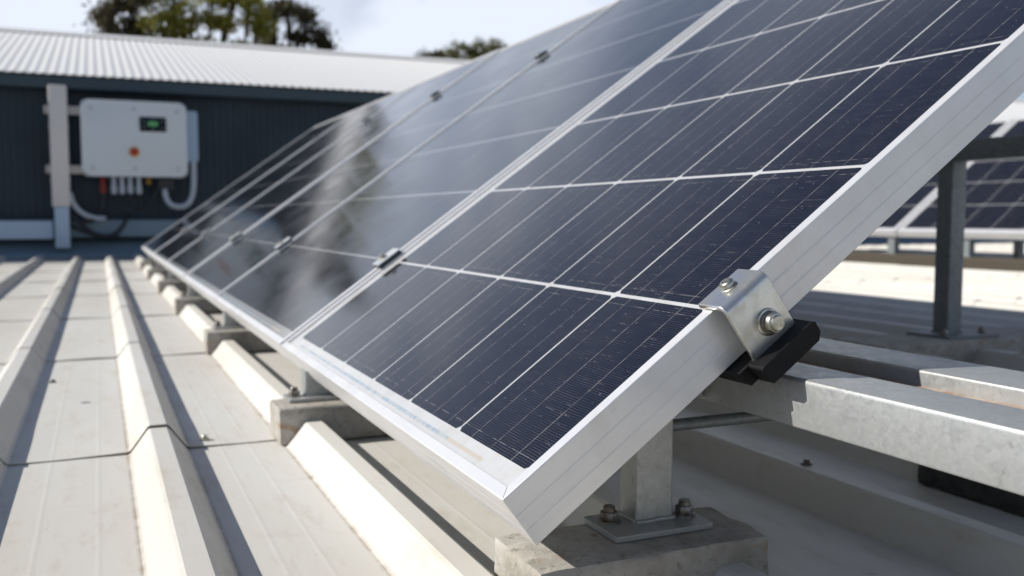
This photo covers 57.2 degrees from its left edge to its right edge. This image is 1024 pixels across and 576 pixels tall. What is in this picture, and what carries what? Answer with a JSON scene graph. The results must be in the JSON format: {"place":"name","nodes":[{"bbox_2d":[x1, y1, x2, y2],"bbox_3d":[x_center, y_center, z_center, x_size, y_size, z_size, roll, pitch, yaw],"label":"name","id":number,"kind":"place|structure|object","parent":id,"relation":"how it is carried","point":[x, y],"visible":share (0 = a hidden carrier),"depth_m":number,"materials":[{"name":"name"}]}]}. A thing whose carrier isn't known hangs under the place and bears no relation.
{"place":"outdoors","nodes":[
{"label":"outdoors","id":0,"kind":"place"},
{"bbox_2d":[73,0,158,37],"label":"tree","id":1,"kind":"object","parent":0,"point":[108,12],"visible":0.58,"depth_m":24.39,"materials":[{"name":"green plant"}]},
{"bbox_2d":[133,0,284,44],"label":"tree","id":2,"kind":"object","parent":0,"point":[186,27],"visible":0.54,"depth_m":25.10,"materials":[{"name":"green plant"}]},
{"bbox_2d":[251,0,343,50],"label":"tree","id":3,"kind":"object","parent":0,"point":[305,16],"visible":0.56,"depth_m":27.66,"materials":[{"name":"green plant"}]},
{"bbox_2d":[414,46,449,58],"bbox_3d":[-3.237,-3.599,37.654,1.995,11.988,2.144,-2,5,-24],"label":"tree","id":4,"kind":"object","parent":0,"point":[436,54],"visible":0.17,"depth_m":37.06,"materials":[{"name":"green plant"}]},
{"bbox_2d":[441,34,507,59],"bbox_3d":[-0.959,-3.466,35.589,3.151,12.031,3.041,-2,5,-24],"label":"tree","id":5,"kind":"object","parent":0,"point":[471,52],"visible":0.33,"depth_m":35.13,"materials":[{"name":"green plant"}]},
{"bbox_2d":[0,241,1023,575],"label":"roof deck","id":6,"kind":"structure","parent":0,"point":[112,463],"depth_m":1.26,"materials":[{"name":"beige paint"}]},
{"bbox_2d":[139,261,155,269],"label":"concrete block","id":7,"kind":"structure","parent":6,"relation":"on","point":[143,264],"depth_m":6.21,"materials":[{"name":"grey concrete"}]},
{"bbox_2d":[143,254,155,260],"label":"support post","id":8,"kind":"object","parent":7,"relation":"on","point":[150,258],"visible":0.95,"depth_m":6.26,"materials":[{"name":"metal"}]},
{"bbox_2d":[141,108,358,258],"bbox_3d":[-1.804,-0.698,6.367,1.556,0.050,1.366,-39,18,-16],"label":"solar panel","id":9,"kind":"object","parent":8,"relation":"on","point":[225,195],"visible":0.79,"depth_m":6.33,"materials":[{"name":"glass"}]},
{"bbox_2d":[147,268,178,279],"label":"concrete block","id":10,"kind":"structure","parent":6,"relation":"on","point":[152,272],"depth_m":5.29,"materials":[{"name":"grey concrete"}]},
{"bbox_2d":[151,260,165,268],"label":"support post","id":11,"kind":"object","parent":10,"relation":"on","point":[159,265],"visible":0.92,"depth_m":5.33,"materials":[{"name":"metal"}]},
{"bbox_2d":[151,84,415,269],"bbox_3d":[-1.286,-0.610,5.192,1.556,0.050,1.191,-39,18,-16],"label":"solar panel","id":12,"kind":"object","parent":11,"relation":"on","point":[166,252],"visible":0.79,"depth_m":5.15,"materials":[{"name":"glass"}]},
{"bbox_2d":[157,280,187,292],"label":"concrete block","id":13,"kind":"structure","parent":6,"relation":"on","point":[179,285],"depth_m":4.34,"materials":[{"name":"grey concrete"}]},
{"bbox_2d":[162,270,180,279],"bbox_3d":[-1.591,-0.061,4.385,0.078,0.045,0.057,-2,5,-24],"label":"support post","id":14,"kind":"object","parent":13,"relation":"on","point":[172,276],"visible":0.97,"depth_m":4.37,"materials":[{"name":"metal"}]},
{"bbox_2d":[173,296,222,314],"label":"concrete block","id":15,"kind":"structure","parent":6,"relation":"on","point":[203,304],"depth_m":3.40,"materials":[{"name":"grey concrete"}]},
{"bbox_2d":[180,284,202,297],"bbox_3d":[-1.176,0.009,3.445,0.078,0.045,0.057,-2,5,-24],"label":"support post","id":16,"kind":"object","parent":15,"relation":"on","point":[192,292],"visible":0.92,"depth_m":3.43,"materials":[{"name":"metal"}]},
{"bbox_2d":[164,49,499,283],"bbox_3d":[-0.830,-0.532,4.155,1.556,0.050,1.062,-39,18,-16],"label":"solar panel","id":17,"kind":"object","parent":16,"relation":"on","point":[215,240],"visible":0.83,"depth_m":4.08,"materials":[{"name":"glass"}]},
{"bbox_2d":[184,0,617,310],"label":"solar panel","id":18,"kind":"object","parent":16,"relation":"on","point":[210,278],"visible":0.67,"depth_m":3.14,"materials":[{"name":"glass"}]},
{"bbox_2d":[229,232,241,241],"bbox_3d":[-1.035,-0.194,3.506,0.048,0.016,0.038,-39,18,-16],"label":"clamp","id":19,"kind":"object","parent":18,"relation":"attached to","point":[233,236],"visible":1,"depth_m":3.49,"materials":[{"name":"metal"}]},
{"bbox_2d":[430,90,438,97],"bbox_3d":[-0.313,-0.782,3.779,0.036,0.015,0.032,-39,18,-16],"label":"clamp","id":20,"kind":"object","parent":18,"relation":"attached to","point":[434,94],"visible":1,"depth_m":3.77,"materials":[{"name":"metal"}]},
{"bbox_2d":[199,435,208,439],"bbox_3d":[-0.482,0.233,1.472,0.015,0.006,0.015,-2,5,-24],"label":"roof screw","id":21,"kind":"object","parent":6,"relation":"on","point":[204,437],"visible":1,"depth_m":1.47,"materials":[{"name":"metal"}]},
{"bbox_2d":[203,327,275,353],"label":"concrete block","id":22,"kind":"structure","parent":6,"relation":"on","point":[246,339],"depth_m":2.43,"materials":[{"name":"grey concrete"}]},
{"bbox_2d":[212,310,244,329],"bbox_3d":[-0.747,0.083,2.470,0.078,0.045,0.057,-2,5,-24],"label":"support post","id":23,"kind":"object","parent":22,"relation":"on","point":[229,322],"visible":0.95,"depth_m":2.46,"materials":[{"name":"metal"}]},
{"bbox_2d":[213,0,728,365],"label":"solar panel","id":24,"kind":"object","parent":23,"relation":"on","point":[277,299],"visible":0.84,"depth_m":2.12,"materials":[{"name":"glass"}]},
{"bbox_2d":[274,237,291,249],"bbox_3d":[-0.635,-0.126,2.599,0.048,0.016,0.038,-39,18,-16],"label":"clamp","id":25,"kind":"object","parent":24,"relation":"attached to","point":[281,244],"visible":1,"depth_m":2.59,"materials":[{"name":"metal"}]},
{"bbox_2d":[534,50,547,59],"bbox_3d":[0.086,-0.714,2.872,0.036,0.015,0.032,-39,18,-16],"label":"clamp","id":26,"kind":"object","parent":24,"relation":"attached to","point":[540,55],"visible":1,"depth_m":2.86,"materials":[{"name":"metal"}]},
{"bbox_2d":[269,398,388,444],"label":"concrete block","id":27,"kind":"structure","parent":6,"relation":"on","point":[343,420],"depth_m":1.47,"materials":[{"name":"grey concrete"}]},
{"bbox_2d":[283,368,337,402],"bbox_3d":[-0.325,0.155,1.511,0.078,0.045,0.057,-2,5,-24],"label":"support post","id":28,"kind":"object","parent":27,"relation":"on","point":[312,389],"visible":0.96,"depth_m":1.50,"materials":[{"name":"metal"}]},
{"bbox_2d":[281,0,1023,545],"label":"solar panel","id":29,"kind":"object","parent":28,"relation":"on","point":[537,346],"visible":1,"depth_m":1.02,"materials":[{"name":"glass"}]},
{"bbox_2d":[372,248,401,268],"bbox_3d":[-0.224,-0.055,1.664,0.048,0.016,0.038,-39,18,-16],"label":"clamp","id":30,"kind":"object","parent":29,"relation":"attached to","point":[383,260],"visible":1,"depth_m":1.65,"materials":[{"name":"grey metal"}]},
{"bbox_2d":[698,269,794,359],"bbox_3d":[0.201,0.020,0.791,0.051,0.065,0.050,-39,18,-16],"label":"end clamp","id":31,"kind":"object","parent":29,"relation":"attached to","point":[749,304],"visible":1,"depth_m":0.78,"materials":[{"name":"metal"}]},
{"bbox_2d":[0,236,1013,258],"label":"roof flashing","id":32,"kind":"object","parent":6,"relation":"on","point":[50,250],"depth_m":8.04,"materials":[{"name":"grey metal"}]},
{"bbox_2d":[494,507,768,575],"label":"concrete block","id":33,"kind":"structure","parent":6,"relation":"on","point":[581,550],"depth_m":0.84,"materials":[{"name":"grey concrete"}]},
{"bbox_2d":[584,390,712,542],"bbox_3d":[0.132,0.161,0.886,0.113,0.127,0.066,-2,5,-24],"label":"support post","id":34,"kind":"object","parent":33,"relation":"on","point":[648,509],"visible":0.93,"depth_m":0.88,"materials":[{"name":"metal"}]},
{"bbox_2d":[673,412,772,430],"bbox_3d":[0.483,0.121,1.048,0.736,0.012,0.012,-2,5,-24],"label":"brace tube","id":35,"kind":"object","parent":34,"relation":"attached to","point":[700,422],"visible":0.19,"depth_m":0.92,"materials":[{"name":"metal"}]},
{"bbox_2d":[800,458,812,464],"bbox_3d":[0.374,0.220,1.194,0.015,0.006,0.015,-2,5,-24],"label":"roof screw","id":36,"kind":"object","parent":6,"relation":"on","point":[805,461],"visible":1,"depth_m":1.19,"materials":[{"name":"metal"}]},
{"bbox_2d":[697,338,1023,495],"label":"mounting rail","id":37,"kind":"object","parent":6,"relation":"on","point":[960,419],"depth_m":0.74,"materials":[{"name":"metal"}]},
{"bbox_2d":[718,318,819,385],"bbox_3d":[0.211,0.053,0.815,0.075,0.018,0.087,-39,18,-16],"label":"rubber pad","id":38,"kind":"object","parent":37,"relation":"on","point":[786,351],"visible":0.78,"depth_m":0.78,"materials":[{"name":"black rubber"}]},
{"bbox_2d":[832,326,1023,362],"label":"concrete block","id":39,"kind":"structure","parent":6,"relation":"on","point":[1010,338],"depth_m":2.22,"materials":[{"name":"grey concrete"}]},
{"bbox_2d":[906,161,998,339],"bbox_3d":[1.081,-0.096,2.292,0.170,0.422,0.130,-2,5,-24],"label":"support post","id":40,"kind":"object","parent":39,"relation":"on","point":[950,228],"visible":1,"depth_m":2.29,"materials":[{"name":"metal"}]},
{"bbox_2d":[950,134,1023,161],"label":"support beam","id":41,"kind":"structure","parent":40,"relation":"on","point":[998,148],"depth_m":2.15,"materials":[{"name":"metal"}]},
{"bbox_2d":[842,251,1023,271],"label":"timber sleeper","id":42,"kind":"object","parent":6,"relation":"on","point":[982,263],"visible":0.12,"depth_m":6.08,"materials":[{"name":"brown wood"}]},
{"bbox_2d":[881,236,903,253],"bbox_3d":[2.605,-0.295,6.404,0.110,0.116,0.120,-2,5,-24],"label":"support post","id":43,"kind":"object","parent":42,"relation":"on","point":[893,245],"visible":0.98,"depth_m":6.38,"materials":[{"name":"metal"}]},
{"bbox_2d":[870,118,1014,236],"bbox_3d":[2.804,-0.824,7.135,1.360,0.050,1.392,-39,18,-16],"label":"solar panel","id":44,"kind":"object","parent":43,"relation":"on","point":[893,223],"visible":0.17,"depth_m":6.49,"materials":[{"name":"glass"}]},
{"bbox_2d":[964,239,982,256],"bbox_3d":[2.847,-0.254,5.856,0.110,0.116,0.120,-2,5,-24],"label":"support post","id":45,"kind":"object","parent":42,"relation":"on","point":[969,247],"visible":0.76,"depth_m":5.83,"materials":[{"name":"metal"}]},
{"bbox_2d":[897,117,1023,239],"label":"solar panel","id":46,"kind":"object","parent":45,"relation":"on","point":[994,205],"visible":0.74,"depth_m":6.02,"materials":[{"name":"dark blue silicon photovoltaic cells"},{"name":"glass"},{"name":"aluminium"}]},
{"bbox_2d":[917,465,1023,515],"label":"pad","id":47,"kind":"structure","parent":6,"relation":"on","point":[1008,501],"depth_m":1.16,"materials":[{"name":"black rubber"}]},
{"bbox_2d":[1013,240,1023,258],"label":"support post","id":48,"kind":"object","parent":6,"relation":"on","point":[1018,248],"depth_m":6.51,"materials":[{"name":"metal"}]},
{"bbox_2d":[0,27,1023,262],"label":"building","id":49,"kind":"structure","parent":0,"point":[253,106],"depth_m":8.64,"materials":[{"name":"grey metal"}]},
{"bbox_2d":[48,84,70,247],"bbox_3d":[-3.771,-1.007,7.838,0.148,1.345,0.125,-2,5,-24],"label":"cable duct","id":50,"kind":"object","parent":49,"relation":"attached to","point":[59,144],"visible":1,"depth_m":7.78,"materials":[{"name":"grey metal"}]},
{"bbox_2d":[46,165,82,173],"bbox_3d":[-3.469,-1.013,8.077,0.968,0.070,0.060,-2,5,-24],"label":"mounting strut","id":51,"kind":"object","parent":50,"relation":"attached to","point":[75,169],"visible":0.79,"depth_m":7.95,"materials":[{"name":"grey metal"}]},
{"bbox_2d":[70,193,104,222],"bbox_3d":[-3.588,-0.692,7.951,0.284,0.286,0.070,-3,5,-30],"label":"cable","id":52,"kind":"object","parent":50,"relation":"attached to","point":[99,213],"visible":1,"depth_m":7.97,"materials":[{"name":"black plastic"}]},
{"bbox_2d":[70,193,105,220],"bbox_3d":[-3.596,-0.685,7.940,0.293,0.240,0.047,-2,5,-19],"label":"conduit","id":53,"kind":"object","parent":50,"relation":"attached to","point":[78,209],"visible":1,"depth_m":7.92,"materials":[{"name":"grey plastic"}]},
{"bbox_2d":[70,224,119,237],"bbox_3d":[-3.529,-0.482,7.938,0.390,0.123,0.041,-1,4,-10],"label":"cable","id":54,"kind":"object","parent":50,"relation":"attached to","point":[87,233],"visible":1,"depth_m":7.91,"materials":[{"name":"black plastic"}]},
{"bbox_2d":[70,207,131,238],"bbox_3d":[-3.483,-0.554,7.966,0.485,0.269,0.092,-2,5,-21],"label":"cable","id":55,"kind":"object","parent":50,"relation":"hanging from","point":[92,232],"visible":1,"depth_m":7.93,"materials":[{"name":"black plastic"}]},
{"bbox_2d":[43,105,79,114],"bbox_3d":[-3.469,-1.506,8.040,0.968,0.070,0.060,-2,5,-24],"label":"mounting strut","id":56,"kind":"object","parent":49,"relation":"attached to","point":[73,110],"visible":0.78,"depth_m":7.91,"materials":[{"name":"grey metal"}]},
{"bbox_2d":[0,220,179,237],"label":"wall skirting","id":57,"kind":"object","parent":49,"relation":"attached to","point":[144,228],"depth_m":8.15,"materials":[{"name":"grey metal"}]},
{"bbox_2d":[0,221,53,238],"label":"cable tray","id":58,"kind":"object","parent":57,"relation":"attached to","point":[26,229],"visible":1,"depth_m":7.78,"materials":[{"name":"grey metal"}]},
{"bbox_2d":[80,99,187,193],"bbox_3d":[-3.252,-1.205,8.105,0.841,0.790,0.236,-2,5,-24],"label":"inverter","id":59,"kind":"object","parent":49,"relation":"attached to","point":[122,139],"visible":1,"depth_m":8.03,"materials":[{"name":"white painted metal"},{"name":"black plastic"}]},
{"bbox_2d":[162,162,196,209],"bbox_3d":[-2.915,-0.896,8.235,0.292,0.416,0.062,-1,5,-19],"label":"conduit","id":60,"kind":"object","parent":59,"relation":"attached to","point":[171,204],"visible":1,"depth_m":8.25,"materials":[{"name":"grey plastic"}]},
{"bbox_2d":[186,111,198,162],"bbox_3d":[-2.833,-1.334,8.310,0.093,0.445,0.143,-2,5,-24],"label":"junction box","id":61,"kind":"object","parent":59,"relation":"attached to","point":[192,135],"visible":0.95,"depth_m":8.24,"materials":[{"name":"grey plastic"}]},
{"bbox_2d":[0,0,1023,99],"label":"sky","id":62,"kind":"structure","parent":0,"point":[390,27],"materials":[{"name":"white"}]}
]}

